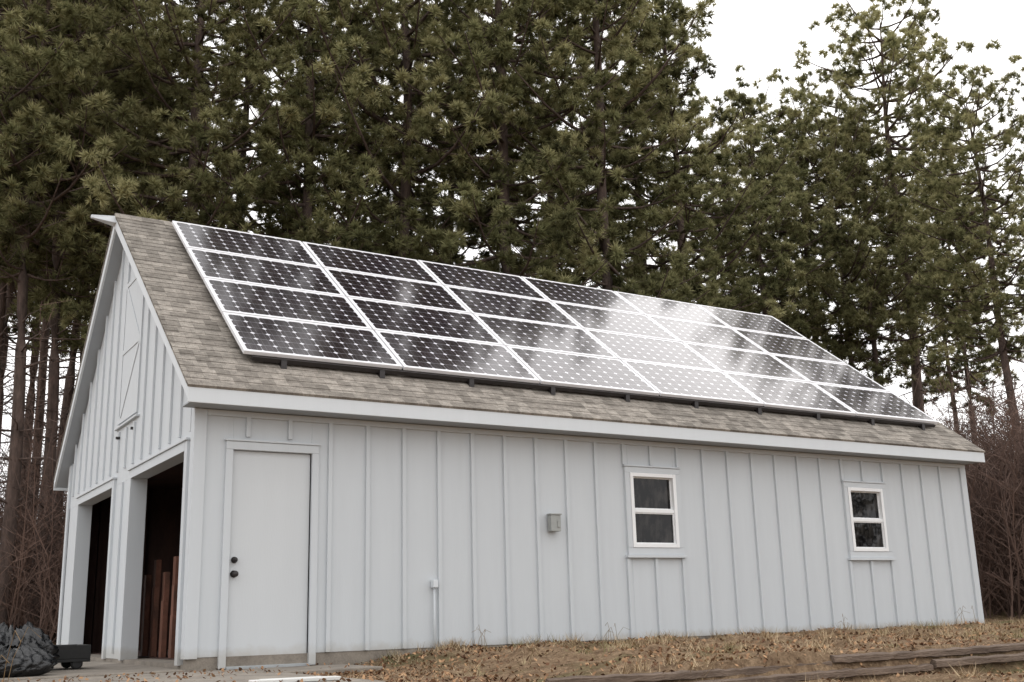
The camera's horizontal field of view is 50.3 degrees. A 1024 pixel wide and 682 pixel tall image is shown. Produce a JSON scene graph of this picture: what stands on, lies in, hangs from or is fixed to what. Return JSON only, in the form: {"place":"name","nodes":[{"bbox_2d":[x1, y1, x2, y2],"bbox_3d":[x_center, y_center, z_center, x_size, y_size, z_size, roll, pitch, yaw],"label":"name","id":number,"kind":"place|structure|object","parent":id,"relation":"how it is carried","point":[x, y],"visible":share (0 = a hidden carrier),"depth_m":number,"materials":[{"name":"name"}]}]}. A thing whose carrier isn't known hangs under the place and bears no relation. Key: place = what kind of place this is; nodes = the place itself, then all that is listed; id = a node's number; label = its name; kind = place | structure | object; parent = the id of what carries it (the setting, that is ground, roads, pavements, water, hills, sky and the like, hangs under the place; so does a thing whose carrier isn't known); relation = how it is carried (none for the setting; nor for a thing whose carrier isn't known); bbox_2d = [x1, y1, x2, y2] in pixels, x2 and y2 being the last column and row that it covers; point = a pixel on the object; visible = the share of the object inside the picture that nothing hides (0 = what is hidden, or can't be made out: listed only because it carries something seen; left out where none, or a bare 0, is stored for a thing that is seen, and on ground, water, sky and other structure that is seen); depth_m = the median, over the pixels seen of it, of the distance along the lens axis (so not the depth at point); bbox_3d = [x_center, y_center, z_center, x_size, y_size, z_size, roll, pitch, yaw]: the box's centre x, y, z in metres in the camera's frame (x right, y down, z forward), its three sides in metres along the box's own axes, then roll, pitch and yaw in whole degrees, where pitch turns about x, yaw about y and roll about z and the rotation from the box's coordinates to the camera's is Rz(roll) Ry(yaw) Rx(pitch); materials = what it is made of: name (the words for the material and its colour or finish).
{"place":"outdoors","nodes":[
{"label":"outdoors","id":0,"kind":"place"},
{"bbox_2d":[7,664,384,681],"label":"pavement","id":1,"kind":"structure","parent":0,"point":[244,676],"depth_m":9.06,"materials":[{"name":"concrete"}]},
{"bbox_2d":[248,676,340,681],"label":"plank","id":2,"kind":"object","parent":1,"relation":"on","point":[308,679],"visible":0.84,"depth_m":7.75,"materials":[{"name":"paint"}]},
{"bbox_2d":[0,0,1023,517],"label":"sky","id":3,"kind":"structure","parent":0,"point":[762,36],"materials":[{"name":"white"}]},
{"bbox_2d":[53,609,1023,681],"bbox_3d":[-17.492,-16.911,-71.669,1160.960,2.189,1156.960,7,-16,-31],"label":"ground","id":4,"kind":"structure","parent":0,"point":[563,657],"depth_m":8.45,"materials":[{"name":"beige plant"}]},
{"bbox_2d":[0,628,40,681],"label":"dry weed","id":5,"kind":"object","parent":4,"relation":"on","point":[15,653],"visible":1,"depth_m":6.81,"materials":[{"name":"brown plant"}]},
{"bbox_2d":[0,36,94,531],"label":"pine tree","id":6,"kind":"object","parent":4,"relation":"on","point":[25,444],"depth_m":38.83,"materials":[{"name":"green plant"}]},
{"bbox_2d":[0,4,114,505],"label":"pine tree","id":7,"kind":"object","parent":4,"relation":"on","point":[12,304],"visible":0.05,"depth_m":35.47,"materials":[{"name":"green plant"}]},
{"bbox_2d":[0,0,135,471],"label":"pine tree","id":8,"kind":"object","parent":4,"relation":"on","point":[28,2],"depth_m":39.80,"materials":[{"name":"green plant"}]},
{"bbox_2d":[0,0,142,574],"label":"pine tree","id":9,"kind":"object","parent":4,"relation":"on","point":[57,56],"visible":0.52,"depth_m":25.41,"materials":[{"name":"green plant"}]},
{"bbox_2d":[0,0,171,620],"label":"pine tree","id":10,"kind":"object","parent":4,"relation":"on","point":[43,345],"depth_m":33.58,"materials":[{"name":"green plant"}]},
{"bbox_2d":[0,0,183,624],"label":"pine tree","id":11,"kind":"object","parent":4,"relation":"on","point":[24,293],"visible":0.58,"depth_m":25.21,"materials":[{"name":"green plant"}]},
{"bbox_2d":[0,660,185,681],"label":"concrete apron","id":12,"kind":"object","parent":4,"relation":"on","point":[92,668],"visible":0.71,"depth_m":10.08,"materials":[{"name":"grey concrete"}]},
{"bbox_2d":[0,644,57,677],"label":"rubbish bag","id":13,"kind":"object","parent":12,"relation":"on","point":[28,660],"visible":0.9,"depth_m":9.37,"materials":[{"name":"plastic"}]},
{"bbox_2d":[0,621,59,659],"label":"rubbish bag","id":14,"kind":"object","parent":12,"relation":"on","point":[34,639],"visible":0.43,"depth_m":10.03,"materials":[{"name":"plastic"}]},
{"bbox_2d":[56,644,90,669],"bbox_3d":[-4.564,3.131,10.775,0.640,0.229,0.600,7,-16,-31],"label":"garden cart","id":15,"kind":"object","parent":12,"relation":"on","point":[74,656],"visible":0.41,"depth_m":10.63,"materials":[{"name":"plastic"}]},
{"bbox_2d":[0,0,192,567],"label":"pine tree","id":16,"kind":"object","parent":4,"relation":"on","point":[5,243],"visible":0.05,"depth_m":28.96,"materials":[{"name":"green plant"}]},
{"bbox_2d":[0,0,204,627],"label":"pine tree","id":17,"kind":"object","parent":4,"relation":"on","point":[111,85],"visible":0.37,"depth_m":26.20,"materials":[{"name":"green plant"}]},
{"bbox_2d":[0,0,215,641],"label":"pine tree","id":18,"kind":"object","parent":4,"relation":"on","point":[67,391],"visible":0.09,"depth_m":28.37,"materials":[{"name":"green plant"}]},
{"bbox_2d":[16,20,213,510],"bbox_3d":[-14.726,-1.686,38.542,8.990,23.226,8.338,5,-15,-23],"label":"pine tree","id":19,"kind":"object","parent":4,"relation":"on","point":[209,126],"depth_m":38.74,"materials":[{"name":"green plant"}]},
{"bbox_2d":[1,0,257,562],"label":"pine tree","id":20,"kind":"object","parent":4,"relation":"on","point":[140,95],"visible":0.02,"depth_m":30.95,"materials":[{"name":"green plant"}]},
{"bbox_2d":[73,47,234,351],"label":"pine tree","id":21,"kind":"object","parent":4,"relation":"on","point":[165,210],"visible":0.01,"depth_m":40.75,"materials":[{"name":"green plant"}]},
{"bbox_2d":[7,0,348,352],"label":"pine tree","id":22,"kind":"object","parent":4,"relation":"on","point":[126,182],"visible":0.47,"depth_m":26.04,"materials":[{"name":"green plant"}]},
{"bbox_2d":[103,0,376,243],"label":"pine tree","id":23,"kind":"object","parent":4,"relation":"on","point":[247,83],"visible":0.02,"depth_m":33.83,"materials":[{"name":"green plant"}]},
{"bbox_2d":[150,0,444,255],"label":"pine tree","id":24,"kind":"object","parent":4,"relation":"on","point":[292,115],"visible":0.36,"depth_m":26.72,"materials":[{"name":"green plant"}]},
{"bbox_2d":[244,0,455,264],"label":"pine tree","id":25,"kind":"object","parent":4,"relation":"on","point":[339,217],"visible":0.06,"depth_m":33.48,"materials":[{"name":"green plant"}]},
{"bbox_2d":[246,0,569,277],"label":"pine tree","id":26,"kind":"object","parent":4,"relation":"on","point":[407,199],"visible":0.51,"depth_m":27.51,"materials":[{"name":"green plant"}]},
{"bbox_2d":[343,0,540,272],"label":"pine tree","id":27,"kind":"object","parent":4,"relation":"on","point":[462,256],"visible":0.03,"depth_m":34.73,"materials":[{"name":"green plant"}]},
{"bbox_2d":[473,627,487,647],"bbox_3d":[-0.288,3.080,11.322,0.123,0.260,0.407,-6,-15,18],"label":"dry weed","id":28,"kind":"object","parent":4,"relation":"on","point":[481,638],"visible":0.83,"depth_m":11.28,"materials":[{"name":"beige plant"}]},
{"bbox_2d":[0,283,1023,644],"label":"thicket","id":29,"kind":"object","parent":4,"relation":"on","point":[996,491],"visible":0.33,"depth_m":20.65,"materials":[{"name":"brown plant"}]},
{"bbox_2d":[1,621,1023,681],"bbox_3d":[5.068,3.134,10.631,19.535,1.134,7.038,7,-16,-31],"label":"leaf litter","id":30,"kind":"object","parent":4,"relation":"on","point":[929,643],"visible":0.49,"depth_m":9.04,"materials":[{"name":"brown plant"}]},
{"bbox_2d":[351,0,673,296],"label":"pine tree","id":31,"kind":"object","parent":4,"relation":"on","point":[503,216],"visible":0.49,"depth_m":27.31,"materials":[{"name":"green plant"}]},
{"bbox_2d":[53,213,984,671],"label":"garage","id":32,"kind":"structure","parent":4,"relation":"on","point":[295,515],"depth_m":12.40,"materials":[{"name":"paint"}]},
{"bbox_2d":[140,556,178,657],"bbox_3d":[-4.033,3.053,12.489,0.140,1.090,1.640,7,-16,-31],"label":"stacked lumber","id":33,"kind":"object","parent":32,"relation":"in","point":[152,630],"visible":0.91,"depth_m":12.38,"materials":[{"name":"brown wood"}]},
{"bbox_2d":[217,438,320,669],"bbox_3d":[-2.355,2.053,10.557,0.978,2.160,0.175,7,-16,-31],"label":"door","id":34,"kind":"structure","parent":32,"relation":"in","point":[264,598],"depth_m":10.54,"materials":[{"name":"paint"}]},
{"bbox_2d":[431,580,437,647],"bbox_3d":[-0.796,2.885,11.224,0.056,0.830,0.070,7,-16,-31],"label":"conduit","id":35,"kind":"object","parent":32,"relation":"attached to","point":[434,584],"visible":0.94,"depth_m":11.25,"materials":[{"name":"paint"}]},
{"bbox_2d":[546,513,561,531],"bbox_3d":[0.476,2.038,12.229,0.150,0.196,0.090,7,-16,-31],"label":"electric meter","id":36,"kind":"object","parent":32,"relation":"attached to","point":[554,522],"visible":1,"depth_m":12.20,"materials":[{"name":"paint"}]},
{"bbox_2d":[251,355,935,429],"bbox_3d":[1.115,0.049,15.076,10.516,2.199,2.824,7,-16,-31],"label":"mounting rack","id":37,"kind":"object","parent":32,"relation":"on","point":[382,372],"visible":0.35,"depth_m":12.91,"materials":[{"name":"metal"}]},
{"bbox_2d":[172,221,320,266],"bbox_3d":[-3.474,-1.257,14.270,1.762,0.040,0.993,7,21,-31],"label":"solar panel","id":38,"kind":"object","parent":37,"relation":"attached to","point":[202,237],"visible":0.98,"depth_m":14.23,"materials":[{"name":"glass"}]},
{"bbox_2d":[186,247,344,295],"bbox_3d":[-3.037,-0.837,13.453,1.762,0.040,0.993,7,21,-31],"label":"solar panel","id":39,"kind":"object","parent":37,"relation":"attached to","point":[245,269],"visible":0.99,"depth_m":13.41,"materials":[{"name":"glass"}]},
{"bbox_2d":[203,278,371,329],"bbox_3d":[-2.600,-0.420,12.636,1.762,0.040,0.993,7,21,-31],"label":"solar panel","id":40,"kind":"object","parent":37,"relation":"attached to","point":[266,301],"visible":1,"depth_m":12.59,"materials":[{"name":"glass"}]},
{"bbox_2d":[222,312,401,369],"bbox_3d":[-2.163,-0.001,11.819,1.762,0.040,0.993,7,21,-31],"label":"solar panel","id":41,"kind":"object","parent":37,"relation":"on","point":[272,337],"visible":1,"depth_m":11.75,"materials":[{"name":"glass"}]},
{"bbox_2d":[302,242,441,284],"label":"solar panel","id":42,"kind":"object","parent":37,"relation":"attached to","point":[343,259],"visible":0.97,"depth_m":15.14,"materials":[{"name":"glass"}]},
{"bbox_2d":[324,268,470,312],"bbox_3d":[-1.513,-0.651,14.365,1.762,0.040,0.993,7,21,-31],"label":"solar panel","id":43,"kind":"object","parent":37,"relation":"attached to","point":[386,289],"visible":0.98,"depth_m":14.32,"materials":[{"name":"glass"}]},
{"bbox_2d":[347,297,502,344],"bbox_3d":[-1.076,-0.232,13.547,1.762,0.040,0.993,7,21,-31],"label":"solar panel","id":44,"kind":"object","parent":37,"relation":"attached to","point":[406,319],"visible":1,"depth_m":13.51,"materials":[{"name":"glass"}]},
{"bbox_2d":[374,330,539,383],"bbox_3d":[-0.639,0.186,12.730,1.762,0.040,0.993,7,21,-31],"label":"solar panel","id":45,"kind":"object","parent":37,"relation":"on","point":[411,352],"visible":0.98,"depth_m":12.66,"materials":[{"name":"glass"}]},
{"bbox_2d":[418,260,548,300],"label":"solar panel","id":46,"kind":"object","parent":37,"relation":"attached to","point":[475,279],"visible":0.99,"depth_m":16.05,"materials":[{"name":"glass"}]},
{"bbox_2d":[444,285,580,327],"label":"solar panel","id":47,"kind":"object","parent":37,"relation":"attached to","point":[505,306],"visible":0.92,"depth_m":15.24,"materials":[{"name":"glass"}]},
{"bbox_2d":[473,314,618,358],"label":"solar panel","id":48,"kind":"object","parent":37,"relation":"attached to","point":[505,332],"visible":0.94,"depth_m":14.42,"materials":[{"name":"glass"}]},
{"bbox_2d":[521,276,643,314],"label":"solar panel","id":49,"kind":"object","parent":37,"relation":"attached to","point":[553,291],"visible":1,"depth_m":16.97,"materials":[{"name":"glass"}]},
{"bbox_2d":[506,346,659,395],"bbox_3d":[0.886,0.375,13.641,1.762,0.041,0.993,7,21,-31],"label":"solar panel","id":50,"kind":"object","parent":37,"relation":"on","point":[573,370],"visible":0.98,"depth_m":13.58,"materials":[{"name":"glass"}]},
{"bbox_2d":[551,301,679,341],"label":"solar panel","id":51,"kind":"object","parent":37,"relation":"attached to","point":[604,320],"visible":0.98,"depth_m":16.15,"materials":[{"name":"glass"}]},
{"bbox_2d":[584,329,718,370],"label":"solar panel","id":52,"kind":"object","parent":37,"relation":"attached to","point":[645,349],"visible":0.96,"depth_m":15.34,"materials":[{"name":"glass"}]},
{"bbox_2d":[613,291,729,327],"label":"solar panel","id":53,"kind":"object","parent":37,"relation":"attached to","point":[668,309],"visible":0.84,"depth_m":17.89,"materials":[{"name":"glass"}]},
{"bbox_2d":[621,360,763,405],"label":"solar panel","id":54,"kind":"object","parent":37,"relation":"on","point":[686,382],"visible":1,"depth_m":14.49,"materials":[{"name":"glass"}]},
{"bbox_2d":[646,315,767,353],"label":"solar panel","id":55,"kind":"object","parent":37,"relation":"attached to","point":[703,334],"visible":0.93,"depth_m":17.07,"materials":[{"name":"glass"}]},
{"bbox_2d":[682,342,809,381],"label":"solar panel","id":56,"kind":"object","parent":37,"relation":"attached to","point":[721,359],"visible":0.99,"depth_m":16.25,"materials":[{"name":"glass"}]},
{"bbox_2d":[697,304,806,338],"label":"solar panel","id":57,"kind":"object","parent":37,"relation":"attached to","point":[742,320],"visible":1,"depth_m":18.79,"materials":[{"name":"glass"}]},
{"bbox_2d":[732,328,846,363],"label":"solar panel","id":58,"kind":"object","parent":37,"relation":"attached to","point":[774,344],"visible":1,"depth_m":17.98,"materials":[{"name":"glass"}]},
{"bbox_2d":[723,372,856,415],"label":"solar panel","id":59,"kind":"object","parent":37,"relation":"on","point":[786,394],"visible":0.99,"depth_m":15.40,"materials":[{"name":"glass"}]},
{"bbox_2d":[770,354,890,391],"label":"solar panel","id":60,"kind":"object","parent":37,"relation":"attached to","point":[828,373],"visible":1,"depth_m":17.16,"materials":[{"name":"glass"}]},
{"bbox_2d":[813,383,937,423],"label":"solar panel","id":61,"kind":"object","parent":37,"relation":"on","point":[874,403],"visible":1,"depth_m":16.32,"materials":[{"name":"glass"}]},
{"bbox_2d":[622,464,687,557],"bbox_3d":[1.691,2.049,13.071,0.895,1.090,0.120,7,-16,-31],"label":"window","id":62,"kind":"structure","parent":32,"relation":"in","point":[653,512],"depth_m":13.06,"materials":[{"name":"paint"}]},
{"bbox_2d":[841,480,895,560],"bbox_3d":[4.865,2.469,14.961,0.890,1.070,0.120,7,-16,-31],"label":"window","id":63,"kind":"structure","parent":32,"relation":"in","point":[865,504],"depth_m":14.95,"materials":[{"name":"paint"}]},
{"bbox_2d":[422,0,679,289],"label":"pine tree","id":64,"kind":"object","parent":4,"relation":"on","point":[529,224],"visible":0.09,"depth_m":33.91,"materials":[{"name":"green plant"}]},
{"bbox_2d":[444,0,727,304],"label":"pine tree","id":65,"kind":"object","parent":4,"relation":"on","point":[647,35],"visible":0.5,"depth_m":27.85,"materials":[{"name":"green plant"}]},
{"bbox_2d":[603,622,629,640],"bbox_3d":[1.119,3.240,12.044,0.258,0.253,0.272,7,-16,-31],"label":"dry weed","id":66,"kind":"object","parent":4,"relation":"on","point":[610,633],"visible":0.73,"depth_m":11.97,"materials":[{"name":"brown plant"}]},
{"bbox_2d":[534,0,755,309],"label":"pine tree","id":67,"kind":"object","parent":4,"relation":"on","point":[650,267],"visible":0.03,"depth_m":35.26,"materials":[{"name":"green plant"}]},
{"bbox_2d":[545,661,831,681],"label":"landscape timber","id":68,"kind":"object","parent":4,"relation":"on","point":[672,676],"visible":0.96,"depth_m":7.00,"materials":[{"name":"brown wood"}]},
{"bbox_2d":[569,0,809,320],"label":"pine tree","id":69,"kind":"object","parent":4,"relation":"on","point":[684,227],"visible":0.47,"depth_m":30.32,"materials":[{"name":"green plant"}]},
{"bbox_2d":[651,129,820,336],"bbox_3d":[7.626,0.617,38.298,6.713,17.342,6.226,5,-16,-25],"label":"pine tree","id":70,"kind":"object","parent":4,"relation":"on","point":[752,253],"visible":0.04,"depth_m":37.53,"materials":[{"name":"green plant"}]},
{"bbox_2d":[682,63,859,348],"bbox_3d":[8.415,-0.533,36.044,6.227,18.490,5.565,-14,-19,40],"label":"pine tree","id":71,"kind":"object","parent":4,"relation":"on","point":[790,245],"visible":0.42,"depth_m":36.19,"materials":[{"name":"green plant"}]},
{"bbox_2d":[725,86,890,375],"bbox_3d":[10.563,-0.160,37.705,5.565,18.490,6.227,-10,-16,30],"label":"pine tree","id":72,"kind":"object","parent":4,"relation":"on","point":[829,341],"visible":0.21,"depth_m":37.47,"materials":[{"name":"green plant"}]},
{"bbox_2d":[693,663,933,681],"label":"landscape timber","id":73,"kind":"object","parent":4,"relation":"on","point":[860,671],"visible":0.96,"depth_m":7.64,"materials":[{"name":"brown wood"}]},
{"bbox_2d":[747,71,935,380],"bbox_3d":[11.177,-0.440,37.382,6.333,18.840,6.957,-14,-19,41],"label":"pine tree","id":74,"kind":"object","parent":4,"relation":"on","point":[883,290],"visible":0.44,"depth_m":36.90,"materials":[{"name":"green plant"}]},
{"bbox_2d":[777,125,957,386],"bbox_3d":[12.023,0.542,37.102,6.473,16.723,6.003,2,-14,-12],"label":"pine tree","id":75,"kind":"object","parent":4,"relation":"on","point":[906,362],"visible":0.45,"depth_m":36.69,"materials":[{"name":"green plant"}]},
{"bbox_2d":[778,0,1015,423],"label":"pine tree","id":76,"kind":"object","parent":4,"relation":"on","point":[891,42],"visible":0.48,"depth_m":39.45,"materials":[{"name":"green plant"}]},
{"bbox_2d":[830,642,1023,663],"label":"landscape timber","id":77,"kind":"object","parent":4,"relation":"on","point":[902,655],"visible":1,"depth_m":8.26,"materials":[{"name":"brown wood"}]},
{"bbox_2d":[846,124,1023,432],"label":"pine tree","id":78,"kind":"object","parent":4,"relation":"on","point":[894,129],"visible":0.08,"depth_m":43.72,"materials":[{"name":"green plant"}]},
{"bbox_2d":[872,41,1023,455],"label":"pine tree","id":79,"kind":"object","parent":4,"relation":"on","point":[958,239],"visible":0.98,"depth_m":29.43,"materials":[{"name":"green plant"}]},
{"bbox_2d":[877,189,1023,439],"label":"pine tree","id":80,"kind":"object","parent":4,"relation":"on","point":[970,377],"visible":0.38,"depth_m":39.52,"materials":[{"name":"green plant"}]},
{"bbox_2d":[930,652,1023,668],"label":"landscape timber","id":81,"kind":"object","parent":4,"relation":"on","point":[979,660],"visible":0.97,"depth_m":8.45,"materials":[{"name":"brown wood"}]}
]}

